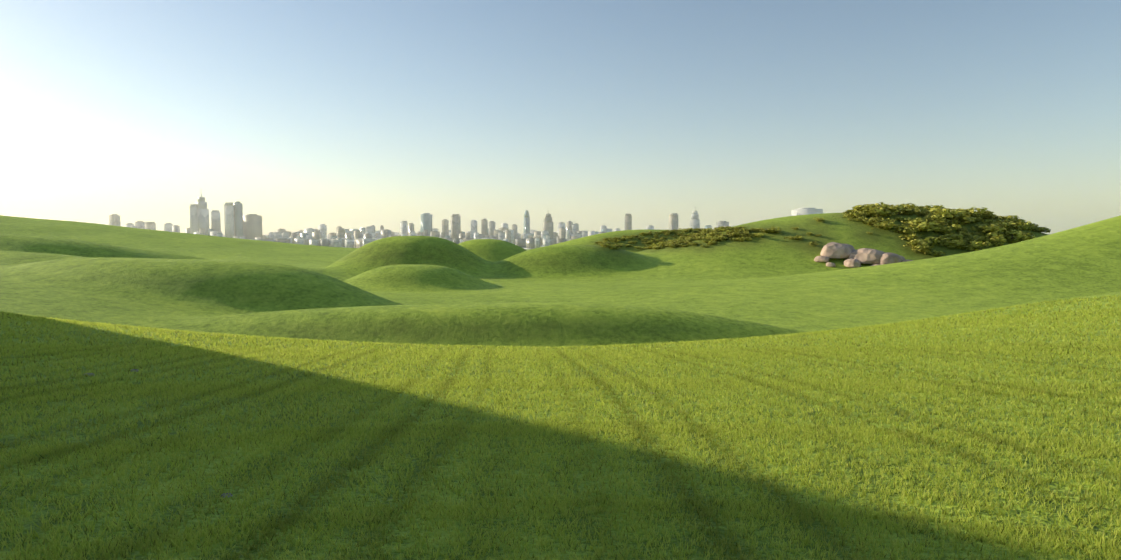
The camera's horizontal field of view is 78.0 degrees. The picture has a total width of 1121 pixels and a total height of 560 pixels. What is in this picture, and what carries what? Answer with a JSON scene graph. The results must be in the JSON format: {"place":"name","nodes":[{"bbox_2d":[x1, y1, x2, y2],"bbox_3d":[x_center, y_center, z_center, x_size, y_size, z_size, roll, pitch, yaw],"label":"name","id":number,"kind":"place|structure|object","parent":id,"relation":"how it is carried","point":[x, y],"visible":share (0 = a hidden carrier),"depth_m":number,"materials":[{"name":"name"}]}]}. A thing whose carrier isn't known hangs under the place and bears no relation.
{"place":"outdoors","nodes":[
{"label":"outdoors","id":0,"kind":"place"},
{"bbox_2d":[109,212,729,247],"bbox_3d":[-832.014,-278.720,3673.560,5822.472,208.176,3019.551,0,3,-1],"label":"city buildings","id":1,"kind":"structure","parent":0,"point":[339,228],"depth_m":3653.97,"materials":[{"name":"grey concrete"}]},
{"bbox_2d":[125,194,822,248],"bbox_3d":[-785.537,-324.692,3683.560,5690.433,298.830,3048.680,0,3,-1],"label":"city buildings","id":2,"kind":"structure","parent":0,"point":[229,220],"materials":[{"name":"grey concrete"}]},
{"bbox_2d":[0,213,1120,559],"bbox_3d":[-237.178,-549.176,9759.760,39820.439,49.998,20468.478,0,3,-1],"label":"grassy ground","id":3,"kind":"structure","parent":0,"point":[582,291],"depth_m":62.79,"materials":[{"name":"green plant"}]},
{"bbox_2d":[814,242,912,267],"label":"outcrop rock","id":4,"kind":"object","parent":3,"relation":"on","point":[852,256],"visible":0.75,"depth_m":168.34,"materials":[{"name":"beige stone"}]},
{"bbox_2d":[0,0,1120,249],"label":"sky","id":5,"kind":"structure","parent":0,"point":[304,114],"materials":[{"name":"blue"}]},
{"bbox_2d":[595,202,1050,255],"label":"shrub","id":6,"kind":"object","parent":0,"point":[1007,227],"depth_m":189.50,"materials":[{"name":"green plant"}]}
]}

